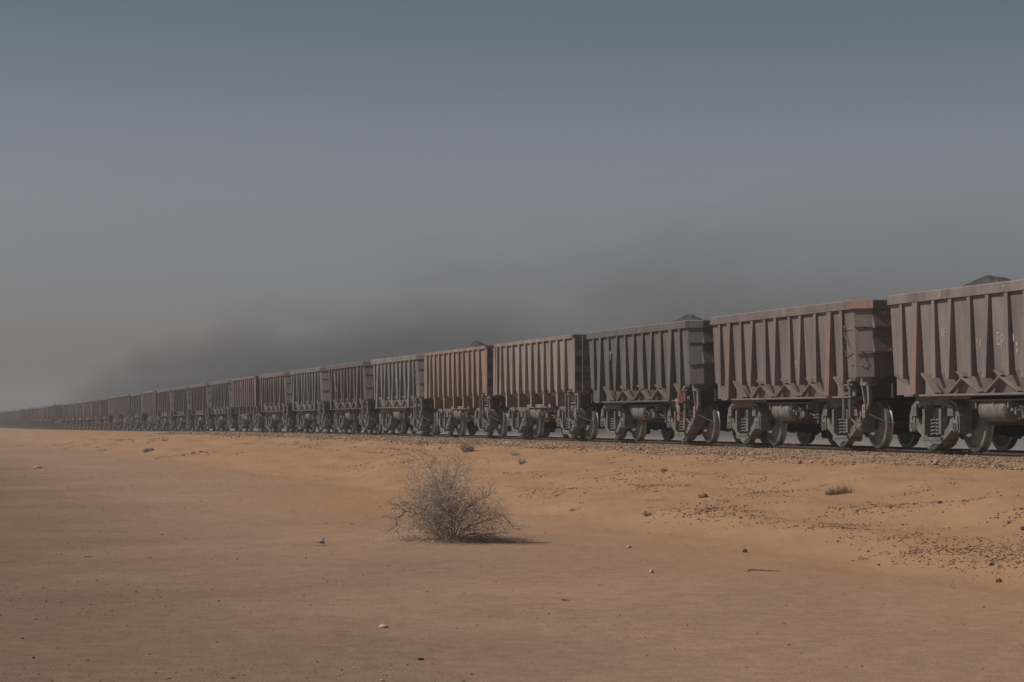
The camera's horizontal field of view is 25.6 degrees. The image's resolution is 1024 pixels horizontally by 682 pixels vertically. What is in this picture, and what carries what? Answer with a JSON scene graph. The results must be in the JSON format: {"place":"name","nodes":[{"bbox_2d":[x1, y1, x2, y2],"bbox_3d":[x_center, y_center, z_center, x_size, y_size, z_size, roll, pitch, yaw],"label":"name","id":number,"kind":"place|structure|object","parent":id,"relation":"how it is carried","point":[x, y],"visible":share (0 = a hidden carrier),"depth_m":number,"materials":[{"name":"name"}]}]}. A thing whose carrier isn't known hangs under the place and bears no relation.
{"place":"outdoors","nodes":[
{"label":"outdoors","id":0,"kind":"place"},
{"bbox_2d":[0,536,956,681],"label":"fine gravel","id":1,"kind":"structure","parent":0,"point":[197,608],"depth_m":19.85,"materials":[{"name":"brown gravel"}]},
{"bbox_2d":[0,426,1023,681],"bbox_3d":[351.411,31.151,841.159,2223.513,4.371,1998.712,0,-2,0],"label":"sand ground","id":2,"kind":"structure","parent":0,"point":[896,626],"depth_m":24.34,"materials":[{"name":"brown sand"}]},
{"bbox_2d":[142,447,153,452],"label":"stone","id":3,"kind":"object","parent":2,"relation":"on","point":[146,449],"visible":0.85,"depth_m":100.61,"materials":[{"name":"beige stone"}]},
{"bbox_2d":[379,624,388,627],"bbox_3d":[-0.999,2.219,17.483,0.079,0.040,0.068,0,-2,0],"label":"stone","id":4,"kind":"object","parent":2,"relation":"on","point":[383,626],"visible":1,"depth_m":17.47,"materials":[{"name":"beige stone"}]},
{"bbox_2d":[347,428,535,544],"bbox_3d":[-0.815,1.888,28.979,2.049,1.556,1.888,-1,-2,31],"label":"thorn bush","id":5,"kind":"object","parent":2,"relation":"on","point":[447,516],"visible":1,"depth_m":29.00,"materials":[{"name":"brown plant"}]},
{"bbox_2d":[458,438,478,451],"bbox_3d":[-1.213,2.816,61.128,0.604,0.408,0.531,1,-2,-20],"label":"dry tuft","id":6,"kind":"object","parent":2,"relation":"on","point":[467,448],"visible":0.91,"depth_m":61.10,"materials":[{"name":"grey plant"}]},
{"bbox_2d":[1,444,1021,681],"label":"loose pebbles","id":7,"kind":"object","parent":2,"relation":"on","point":[425,533],"visible":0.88,"depth_m":34.09,"materials":[{"name":"stone"}]},
{"bbox_2d":[0,427,1023,456],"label":"rail","id":8,"kind":"object","parent":2,"relation":"on","point":[998,454],"visible":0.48,"depth_m":54.82,"materials":[{"name":"metal"}]},
{"bbox_2d":[327,361,416,433],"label":"ore wagon","id":9,"kind":"object","parent":8,"relation":"on","point":[352,401],"visible":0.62,"depth_m":95.73,"materials":[{"name":"paint"}]},
{"bbox_2d":[587,314,769,443],"bbox_3d":[4.696,0.972,58.943,3.090,3.372,10.688,1,-2,-15],"label":"ore wagon","id":10,"kind":"object","parent":8,"relation":"on","point":[642,377],"visible":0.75,"depth_m":57.46,"materials":[{"name":"paint"}]},
{"bbox_2d":[675,392,683,420],"bbox_3d":[4.111,1.617,55.312,0.123,0.705,0.466,1,-2,-15],"label":"rag","id":11,"kind":"object","parent":10,"relation":"attached to","point":[677,405],"visible":1,"depth_m":55.27,"materials":[{"name":"red fabric"}]},
{"bbox_2d":[887,275,1023,451],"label":"ore wagon","id":12,"kind":"object","parent":8,"relation":"on","point":[958,356],"visible":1,"depth_m":41.26,"materials":[{"name":"paint"}]},
{"bbox_2d":[18,435,1023,584],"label":"scattered stones","id":13,"kind":"object","parent":2,"relation":"on","point":[941,547],"visible":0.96,"depth_m":30.25,"materials":[{"name":"brown stone"}]},
{"bbox_2d":[36,428,1023,452],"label":"rail","id":14,"kind":"object","parent":2,"relation":"on","point":[948,449],"visible":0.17,"depth_m":55.55,"materials":[{"name":"metal"}]},
{"bbox_2d":[1,412,6,427],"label":"ore wagon","id":15,"kind":"object","parent":14,"relation":"on","point":[2,415],"visible":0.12,"depth_m":420.36,"materials":[{"name":"paint"}]},
{"bbox_2d":[3,410,10,427],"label":"ore wagon","id":16,"kind":"object","parent":14,"relation":"on","point":[4,417],"visible":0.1,"depth_m":412.76,"materials":[{"name":"paint"}]},
{"bbox_2d":[6,409,14,427],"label":"ore wagon","id":17,"kind":"object","parent":14,"relation":"on","point":[8,424],"visible":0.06,"depth_m":404.59,"materials":[{"name":"paint"}]},
{"bbox_2d":[8,411,14,427],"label":"ore wagon","id":18,"kind":"object","parent":14,"relation":"on","point":[9,418],"visible":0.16,"depth_m":393.63,"materials":[{"name":"paint"}]},
{"bbox_2d":[11,408,20,427],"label":"ore wagon","id":19,"kind":"object","parent":14,"relation":"on","point":[12,417],"visible":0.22,"depth_m":382.79,"materials":[{"name":"paint"}]},
{"bbox_2d":[17,409,23,427],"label":"ore wagon","id":20,"kind":"object","parent":14,"relation":"on","point":[18,418],"visible":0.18,"depth_m":363.57,"materials":[{"name":"paint"}]},
{"bbox_2d":[14,408,29,427],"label":"ore wagon","id":21,"kind":"object","parent":14,"relation":"on","point":[15,417],"visible":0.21,"depth_m":373.13,"materials":[{"name":"paint"}]},
{"bbox_2d":[20,407,30,427],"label":"ore wagon","id":22,"kind":"object","parent":14,"relation":"on","point":[21,417],"visible":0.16,"depth_m":354.66,"materials":[{"name":"paint"}]},
{"bbox_2d":[23,407,34,427],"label":"ore wagon","id":23,"kind":"object","parent":14,"relation":"on","point":[25,417],"visible":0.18,"depth_m":345.79,"materials":[{"name":"paint"}]},
{"bbox_2d":[27,408,32,427],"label":"ore wagon","id":24,"kind":"object","parent":14,"relation":"on","point":[28,416],"visible":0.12,"depth_m":334.98,"materials":[{"name":"paint"}]},
{"bbox_2d":[30,406,45,428],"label":"ore wagon","id":25,"kind":"object","parent":14,"relation":"on","point":[32,419],"visible":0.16,"depth_m":327.61,"materials":[{"name":"paint"}]},
{"bbox_2d":[34,405,50,428],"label":"ore wagon","id":26,"kind":"object","parent":14,"relation":"on","point":[36,415],"visible":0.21,"depth_m":317.71,"materials":[{"name":"paint"}]},
{"bbox_2d":[38,407,55,428],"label":"ore wagon","id":27,"kind":"object","parent":14,"relation":"on","point":[40,418],"visible":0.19,"depth_m":306.62,"materials":[{"name":"paint"}]},
{"bbox_2d":[43,404,60,428],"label":"ore wagon","id":28,"kind":"object","parent":14,"relation":"on","point":[45,416],"visible":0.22,"depth_m":296.62,"materials":[{"name":"paint"}]},
{"bbox_2d":[47,403,66,428],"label":"ore wagon","id":29,"kind":"object","parent":14,"relation":"on","point":[52,421],"visible":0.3,"depth_m":287.64,"materials":[{"name":"paint"}]},
{"bbox_2d":[52,405,62,428],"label":"ore wagon","id":30,"kind":"object","parent":14,"relation":"on","point":[55,414],"visible":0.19,"depth_m":278.80,"materials":[{"name":"paint"}]},
{"bbox_2d":[58,404,79,428],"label":"ore wagon","id":31,"kind":"object","parent":14,"relation":"on","point":[61,415],"visible":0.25,"depth_m":269.28,"materials":[{"name":"paint"}]},
{"bbox_2d":[63,403,86,428],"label":"ore wagon","id":32,"kind":"object","parent":14,"relation":"on","point":[67,415],"visible":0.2,"depth_m":259.00,"materials":[{"name":"paint"}]},
{"bbox_2d":[70,402,94,429],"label":"ore wagon","id":33,"kind":"object","parent":14,"relation":"on","point":[73,414],"visible":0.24,"depth_m":248.79,"materials":[{"name":"paint"}]},
{"bbox_2d":[76,401,102,429],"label":"ore wagon","id":34,"kind":"object","parent":14,"relation":"on","point":[80,415],"visible":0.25,"depth_m":239.22,"materials":[{"name":"paint"}]},
{"bbox_2d":[83,400,111,429],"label":"ore wagon","id":35,"kind":"object","parent":14,"relation":"on","point":[88,413],"visible":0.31,"depth_m":229.64,"materials":[{"name":"paint"}]},
{"bbox_2d":[91,399,121,429],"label":"ore wagon","id":36,"kind":"object","parent":14,"relation":"on","point":[98,422],"visible":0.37,"depth_m":220.10,"materials":[{"name":"paint"}]},
{"bbox_2d":[100,397,131,429],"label":"ore wagon","id":37,"kind":"object","parent":14,"relation":"on","point":[105,416],"visible":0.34,"depth_m":210.54,"materials":[{"name":"paint"}]},
{"bbox_2d":[109,396,133,429],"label":"ore wagon","id":38,"kind":"object","parent":14,"relation":"on","point":[117,420],"visible":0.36,"depth_m":201.01,"materials":[{"name":"paint"}]},
{"bbox_2d":[119,394,151,429],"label":"ore wagon","id":39,"kind":"object","parent":14,"relation":"on","point":[125,409],"visible":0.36,"depth_m":192.01,"materials":[{"name":"paint"}]},
{"bbox_2d":[130,393,165,429],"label":"ore wagon","id":40,"kind":"object","parent":14,"relation":"on","point":[140,418],"visible":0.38,"depth_m":181.88,"materials":[{"name":"paint"}]},
{"bbox_2d":[142,391,182,430],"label":"ore wagon","id":41,"kind":"object","parent":14,"relation":"on","point":[150,408],"visible":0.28,"depth_m":172.88,"materials":[{"name":"paint"}]},
{"bbox_2d":[157,388,199,430],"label":"ore wagon","id":42,"kind":"object","parent":14,"relation":"on","point":[165,407],"visible":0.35,"depth_m":162.77,"materials":[{"name":"paint"}]},
{"bbox_2d":[172,386,220,430],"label":"ore wagon","id":43,"kind":"object","parent":14,"relation":"on","point":[182,406],"visible":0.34,"depth_m":153.15,"materials":[{"name":"paint"}]},
{"bbox_2d":[190,383,237,430],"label":"ore wagon","id":44,"kind":"object","parent":14,"relation":"on","point":[204,418],"visible":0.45,"depth_m":143.58,"materials":[{"name":"paint"}]},
{"bbox_2d":[209,380,264,430],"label":"ore wagon","id":45,"kind":"object","parent":14,"relation":"on","point":[226,416],"visible":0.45,"depth_m":134.07,"materials":[{"name":"paint"}]},
{"bbox_2d":[232,376,295,431],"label":"ore wagon","id":46,"kind":"object","parent":14,"relation":"on","point":[246,402],"visible":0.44,"depth_m":124.49,"materials":[{"name":"paint"}]},
{"bbox_2d":[259,372,331,431],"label":"ore wagon","id":47,"kind":"object","parent":14,"relation":"on","point":[276,397],"visible":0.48,"depth_m":114.86,"materials":[{"name":"paint"}]},
{"bbox_2d":[290,367,367,432],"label":"ore wagon","id":48,"kind":"object","parent":14,"relation":"on","point":[310,397],"visible":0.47,"depth_m":105.33,"materials":[{"name":"paint"}]},
{"bbox_2d":[371,354,478,434],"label":"ore wagon","id":49,"kind":"object","parent":14,"relation":"on","point":[402,403],"visible":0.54,"depth_m":86.24,"materials":[{"name":"paint"}]},
{"bbox_2d":[424,341,554,436],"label":"ore wagon","id":50,"kind":"object","parent":14,"relation":"on","point":[458,386],"visible":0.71,"depth_m":77.04,"materials":[{"name":"paint"}]},
{"bbox_2d":[493,334,650,438],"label":"ore wagon","id":51,"kind":"object","parent":14,"relation":"on","point":[540,385],"visible":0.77,"depth_m":67.07,"materials":[{"name":"paint"}]},
{"bbox_2d":[710,299,958,449],"bbox_3d":[7.299,0.821,49.369,3.090,3.028,10.687,1,-2,-15],"label":"ore wagon","id":52,"kind":"object","parent":14,"relation":"on","point":[807,374],"visible":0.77,"depth_m":47.82,"materials":[{"name":"paint"}]},
{"bbox_2d":[698,493,708,497],"bbox_3d":[3.134,2.541,36.839,0.179,0.102,0.181,-2,-2,39],"label":"stone","id":53,"kind":"object","parent":2,"relation":"on","point":[703,495],"visible":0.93,"depth_m":36.78,"materials":[{"name":"beige stone"}]},
{"bbox_2d":[748,569,776,570],"bbox_3d":[2.664,2.428,23.836,0.331,0.018,0.040,0,-2,3],"label":"twig","id":54,"kind":"object","parent":2,"relation":"on","point":[762,570],"visible":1,"depth_m":23.83,"materials":[{"name":"brown wood"}]},
{"bbox_2d":[825,484,855,494],"bbox_3d":[5.018,2.257,34.351,0.498,0.185,0.326,0,-2,0],"label":"dry tuft","id":55,"kind":"object","parent":2,"relation":"on","point":[844,490],"visible":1,"depth_m":34.31,"materials":[{"name":"plant"}]},
{"bbox_2d":[0,0,1023,411],"label":"sky","id":56,"kind":"structure","parent":0,"point":[193,192],"materials":[{"name":"grey"}]},
{"bbox_2d":[153,431,1023,471],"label":"ballast gravel","id":57,"kind":"structure","parent":0,"point":[976,463],"depth_m":53.30,"materials":[{"name":"grey gravel"}]},
{"bbox_2d":[419,434,1007,452],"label":"track bed gravel","id":58,"kind":"structure","parent":0,"point":[759,444],"depth_m":52.60,"materials":[{"name":"grey gravel"}]}
]}

